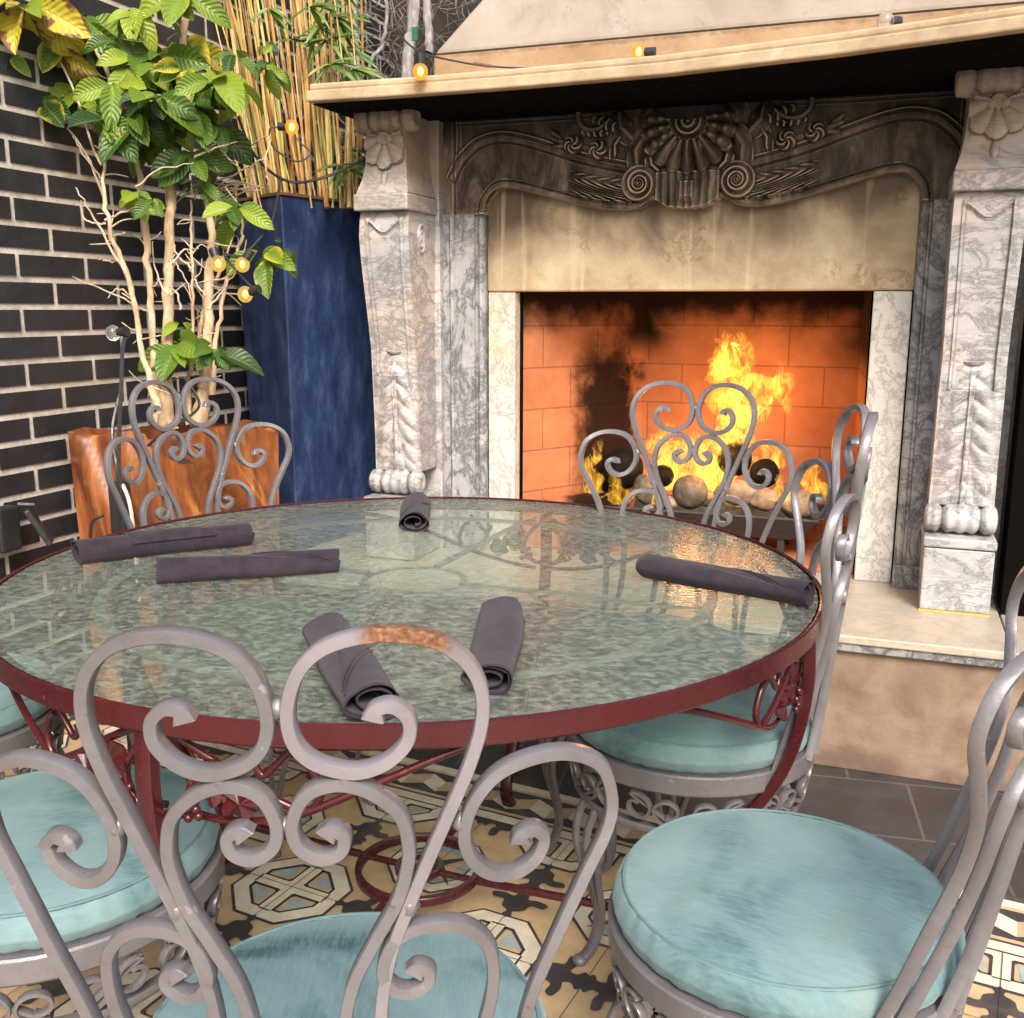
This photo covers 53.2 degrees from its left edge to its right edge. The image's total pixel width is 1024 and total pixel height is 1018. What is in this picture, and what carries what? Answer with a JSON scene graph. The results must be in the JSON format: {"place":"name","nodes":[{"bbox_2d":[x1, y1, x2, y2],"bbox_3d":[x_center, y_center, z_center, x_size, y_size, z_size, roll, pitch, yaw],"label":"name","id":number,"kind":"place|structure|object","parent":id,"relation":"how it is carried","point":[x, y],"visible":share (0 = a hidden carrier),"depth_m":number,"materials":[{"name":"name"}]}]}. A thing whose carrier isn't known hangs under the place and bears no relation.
{"place":"outdoors","nodes":[
{"label":"outdoors","id":0,"kind":"place"},
{"bbox_2d":[0,713,1023,1017],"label":"tiled floor","id":1,"kind":"structure","parent":0,"point":[288,885],"depth_m":2.20,"materials":[{"name":"beige tile"}]},
{"bbox_2d":[0,653,64,779],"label":"chair","id":2,"kind":"object","parent":1,"relation":"on","point":[16,732],"visible":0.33,"depth_m":1.99,"materials":[{"name":"fabric"}]},
{"bbox_2d":[0,764,224,1017],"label":"chair","id":3,"kind":"object","parent":1,"relation":"on","point":[35,806],"visible":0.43,"depth_m":1.37,"materials":[{"name":"fabric"}]},
{"bbox_2d":[89,480,145,763],"bbox_3d":[-1.018,0.325,2.683,0.135,0.804,0.054,2,11,10],"label":"outlet post","id":4,"kind":"object","parent":1,"relation":"on","point":[130,689],"visible":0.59,"depth_m":2.64,"materials":[{"name":"black plastic"},{"name":"white plastic"}]},
{"bbox_2d":[104,377,375,858],"bbox_3d":[-0.625,0.228,2.500,0.544,1.067,0.543,8,14,36],"label":"chair","id":5,"kind":"object","parent":1,"relation":"on","point":[253,626],"visible":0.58,"depth_m":2.47,"materials":[{"name":"metal"}]},
{"bbox_2d":[0,623,618,1017],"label":"chair","id":6,"kind":"object","parent":1,"relation":"on","point":[396,957],"visible":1,"depth_m":0.81,"materials":[{"name":"grey metal"}]},
{"bbox_2d":[0,497,821,911],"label":"table","id":7,"kind":"object","parent":1,"relation":"on","point":[792,653],"visible":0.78,"depth_m":1.72,"materials":[{"name":"glass"},{"name":"hammered glass"},{"name":"dark red painted iron"}]},
{"bbox_2d":[70,522,254,563],"bbox_3d":[-0.721,0.066,2.122,0.357,0.049,0.078,-6,13,-30],"label":"napkin","id":8,"kind":"object","parent":7,"relation":"on","point":[132,545],"visible":1,"depth_m":2.09,"materials":[{"name":"fabric"}]},
{"bbox_2d":[156,548,340,582],"bbox_3d":[-0.500,0.104,1.941,0.341,0.044,0.075,-3,11,-14],"label":"napkin","id":9,"kind":"object","parent":7,"relation":"on","point":[252,565],"visible":1,"depth_m":1.91,"materials":[{"name":"fabric"}]},
{"bbox_2d":[302,613,399,719],"bbox_3d":[-0.226,0.208,1.401,0.079,0.048,0.325,-4,12,-20],"label":"napkin","id":10,"kind":"object","parent":7,"relation":"on","point":[356,678],"visible":0.73,"depth_m":1.32,"materials":[{"name":"fabric"}]},
{"bbox_2d":[398,492,430,531],"bbox_3d":[-0.233,0.004,2.455,0.075,0.045,0.282,-1,11,-3],"label":"napkin","id":11,"kind":"object","parent":7,"relation":"on","point":[415,509],"visible":1,"depth_m":2.38,"materials":[{"name":"fabric"}]},
{"bbox_2d":[460,596,525,694],"bbox_3d":[-0.022,0.192,1.496,0.076,0.045,0.329,1,11,3],"label":"napkin","id":12,"kind":"object","parent":7,"relation":"on","point":[497,643],"visible":0.93,"depth_m":1.44,"materials":[{"name":"fabric"}]},
{"bbox_2d":[635,554,814,607],"bbox_3d":[0.381,0.126,1.843,0.332,0.043,0.074,8,14,36],"label":"napkin","id":13,"kind":"object","parent":7,"relation":"on","point":[787,590],"visible":1,"depth_m":1.81,"materials":[{"name":"fabric"}]},
{"bbox_2d":[538,380,794,854],"bbox_3d":[0.317,0.257,2.365,0.543,1.067,0.544,6,13,29],"label":"chair","id":14,"kind":"object","parent":1,"relation":"on","point":[709,643],"visible":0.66,"depth_m":2.41,"materials":[{"name":"grey metal"}]},
{"bbox_2d":[566,403,877,966],"bbox_3d":[0.379,0.333,1.980,0.544,1.067,0.543,2,11,10],"label":"chair","id":15,"kind":"object","parent":1,"relation":"on","point":[686,755],"visible":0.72,"depth_m":1.84,"materials":[{"name":"metal"}]},
{"bbox_2d":[606,566,1023,1017],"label":"chair","id":16,"kind":"object","parent":1,"relation":"on","point":[746,913],"visible":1,"depth_m":1.26,"materials":[{"name":"teal fabric"}]},
{"bbox_2d":[236,608,1023,898],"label":"ground","id":17,"kind":"structure","parent":0,"point":[909,816],"depth_m":2.65,"materials":[{"name":"tile"}]},
{"bbox_2d":[68,417,279,714],"bbox_3d":[-1.022,0.182,3.168,0.530,0.897,0.351,-10,15,-41],"label":"planter","id":18,"kind":"object","parent":17,"relation":"on","point":[188,478],"visible":0.34,"depth_m":3.04,"materials":[{"name":"orange wood"}]},
{"bbox_2d":[0,0,297,428],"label":"tree","id":19,"kind":"object","parent":18,"relation":"in","point":[153,120],"visible":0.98,"depth_m":2.88,"materials":[{"name":"green plant"}]},
{"bbox_2d":[105,22,363,480],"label":"string lights","id":20,"kind":"object","parent":19,"relation":"hanging from","point":[245,294],"visible":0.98,"depth_m":2.84,"materials":[{"name":"black"}]},
{"bbox_2d":[0,0,390,715],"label":"brick wall","id":21,"kind":"structure","parent":17,"relation":"on","point":[58,364],"depth_m":3.05,"materials":[{"name":"black brick"}]},
{"bbox_2d":[0,502,53,553],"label":"floodlight","id":22,"kind":"object","parent":21,"relation":"attached to","point":[10,535],"visible":1,"depth_m":2.82,"materials":[{"name":"black plastic"}]},
{"bbox_2d":[305,0,475,194],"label":"vine thicket","id":23,"kind":"object","parent":21,"relation":"attached to","point":[437,7],"visible":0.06,"depth_m":4.33,"materials":[{"name":"brown plant"}]},
{"bbox_2d":[351,0,360,67],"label":"vine trunk","id":24,"kind":"object","parent":23,"relation":"attached to","point":[355,24],"visible":0.15,"depth_m":4.19,"materials":[{"name":"white plant"}]},
{"bbox_2d":[368,0,388,75],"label":"vine trunk","id":25,"kind":"object","parent":23,"relation":"attached to","point":[380,48],"visible":0.66,"depth_m":4.14,"materials":[{"name":"white plant"}]},
{"bbox_2d":[401,0,419,77],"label":"vine trunk","id":26,"kind":"object","parent":23,"relation":"attached to","point":[408,51],"visible":0.61,"depth_m":4.03,"materials":[{"name":"white plant"}]},
{"bbox_2d":[422,0,433,54],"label":"vine trunk","id":27,"kind":"object","parent":23,"relation":"attached to","point":[428,32],"visible":0.97,"depth_m":4.09,"materials":[{"name":"white plant"}]},
{"bbox_2d":[236,192,375,550],"bbox_3d":[-0.749,-0.324,3.882,0.357,1.618,0.622,7,13,32],"label":"planter","id":28,"kind":"object","parent":17,"relation":"on","point":[307,343],"visible":0.48,"depth_m":3.66,"materials":[{"name":"blue ceramic"}]},
{"bbox_2d":[215,0,390,208],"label":"bamboo","id":29,"kind":"object","parent":28,"relation":"in","point":[340,30],"visible":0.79,"depth_m":3.50,"materials":[{"name":"beige plant"}]},
{"bbox_2d":[280,0,1023,791],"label":"fireplace","id":30,"kind":"object","parent":17,"relation":"on","point":[800,222],"visible":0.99,"depth_m":3.17,"materials":[{"name":"stone"}]},
{"bbox_2d":[391,0,902,79],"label":"string lights","id":31,"kind":"object","parent":30,"relation":"hanging from","point":[420,69],"visible":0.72,"depth_m":2.94,"materials":[{"name":"black plastic"},{"name":"dark green plastic"},{"name":"glowing amber glass"}]},
{"bbox_2d":[590,495,823,552],"bbox_3d":[0.691,0.053,3.772,0.870,0.146,0.310,4,12,20],"label":"fire tray","id":32,"kind":"object","parent":30,"relation":"on","point":[782,530],"visible":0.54,"depth_m":3.61,"materials":[{"name":"black metal"}]},
{"bbox_2d":[601,448,642,488],"bbox_3d":[0.413,-0.151,3.830,0.156,0.156,0.155,4,12,20],"label":"fire ball","id":33,"kind":"object","parent":32,"relation":"on","point":[625,455],"visible":0.8,"depth_m":3.78,"materials":[{"name":"black stone"}]},
{"bbox_2d":[632,474,652,504],"bbox_3d":[0.480,-0.072,3.735,0.083,0.111,0.079,4,12,20],"label":"fire rock","id":34,"kind":"object","parent":32,"relation":"on","point":[642,481],"visible":0.77,"depth_m":3.71,"materials":[{"name":"beige stone"}]},
{"bbox_2d":[654,495,677,509],"bbox_3d":[0.559,-0.023,3.693,0.087,0.053,0.060,4,12,20],"label":"fire rock","id":35,"kind":"object","parent":32,"relation":"on","point":[674,504],"visible":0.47,"depth_m":3.67,"materials":[{"name":"beige stone"}]},
{"bbox_2d":[672,475,707,509],"bbox_3d":[0.640,-0.061,3.676,0.127,0.126,0.127,4,12,20],"label":"fire ball","id":36,"kind":"object","parent":32,"relation":"on","point":[690,492],"visible":1,"depth_m":3.63,"materials":[{"name":"beige stone"}]},
{"bbox_2d":[702,489,717,506],"bbox_3d":[0.724,-0.038,3.737,0.088,0.066,0.083,4,12,20],"label":"fire rock","id":37,"kind":"object","parent":32,"relation":"in","point":[708,499],"visible":0.29,"depth_m":3.71,"materials":[{"name":"beige stone"}]},
{"bbox_2d":[713,480,756,505],"bbox_3d":[0.791,-0.059,3.620,0.156,0.093,0.096,4,12,20],"label":"fire rock","id":38,"kind":"object","parent":32,"relation":"on","point":[744,491],"visible":0.64,"depth_m":3.58,"materials":[{"name":"beige stone"}]},
{"bbox_2d":[749,487,777,510],"bbox_3d":[0.885,-0.035,3.613,0.111,0.085,0.087,4,12,20],"label":"fire rock","id":39,"kind":"object","parent":32,"relation":"in","point":[765,499],"visible":0.72,"depth_m":3.58,"materials":[{"name":"beige stone"}]},
{"bbox_2d":[750,458,778,487],"bbox_3d":[0.902,-0.129,3.653,0.103,0.104,0.105,4,12,20],"label":"fire ball","id":40,"kind":"object","parent":39,"relation":"on","point":[770,465],"visible":0.78,"depth_m":3.62,"materials":[{"name":"black stone"}]},
{"bbox_2d":[777,489,810,518],"bbox_3d":[0.994,-0.018,3.573,0.137,0.107,0.110,4,12,20],"label":"fire rock","id":41,"kind":"object","parent":32,"relation":"on","point":[786,507],"visible":0.45,"depth_m":3.53,"materials":[{"name":"beige stone"}]},
{"bbox_2d":[996,319,1023,613],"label":"side wall","id":42,"kind":"structure","parent":30,"relation":"attached to","point":[1011,558],"depth_m":2.88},
{"bbox_2d":[389,0,1023,607],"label":"back wall","id":43,"kind":"structure","parent":17,"relation":"on","point":[439,20],"depth_m":4.68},
{"bbox_3d":[0.690,-0.313,3.686,0.922,0.655,0.261,4,12,20],"label":"fire","id":44,"kind":"object","parent":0,"visible":0},
{"bbox_2d":[658,465,673,486],"bbox_3d":[0.568,-0.125,3.843,0.084,0.084,0.084,4,12,20],"label":"fire ball","id":45,"kind":"object","parent":44,"relation":"on","point":[666,473],"visible":0.6,"depth_m":3.81,"materials":[{"name":"black stone"}]},
{"bbox_2d":[717,442,751,475],"bbox_3d":[0.810,-0.180,3.720,0.124,0.124,0.124,4,12,20],"label":"fire ball","id":46,"kind":"object","parent":44,"relation":"on","point":[734,448],"visible":0.53,"depth_m":3.68,"materials":[{"name":"black stone"}]}
]}

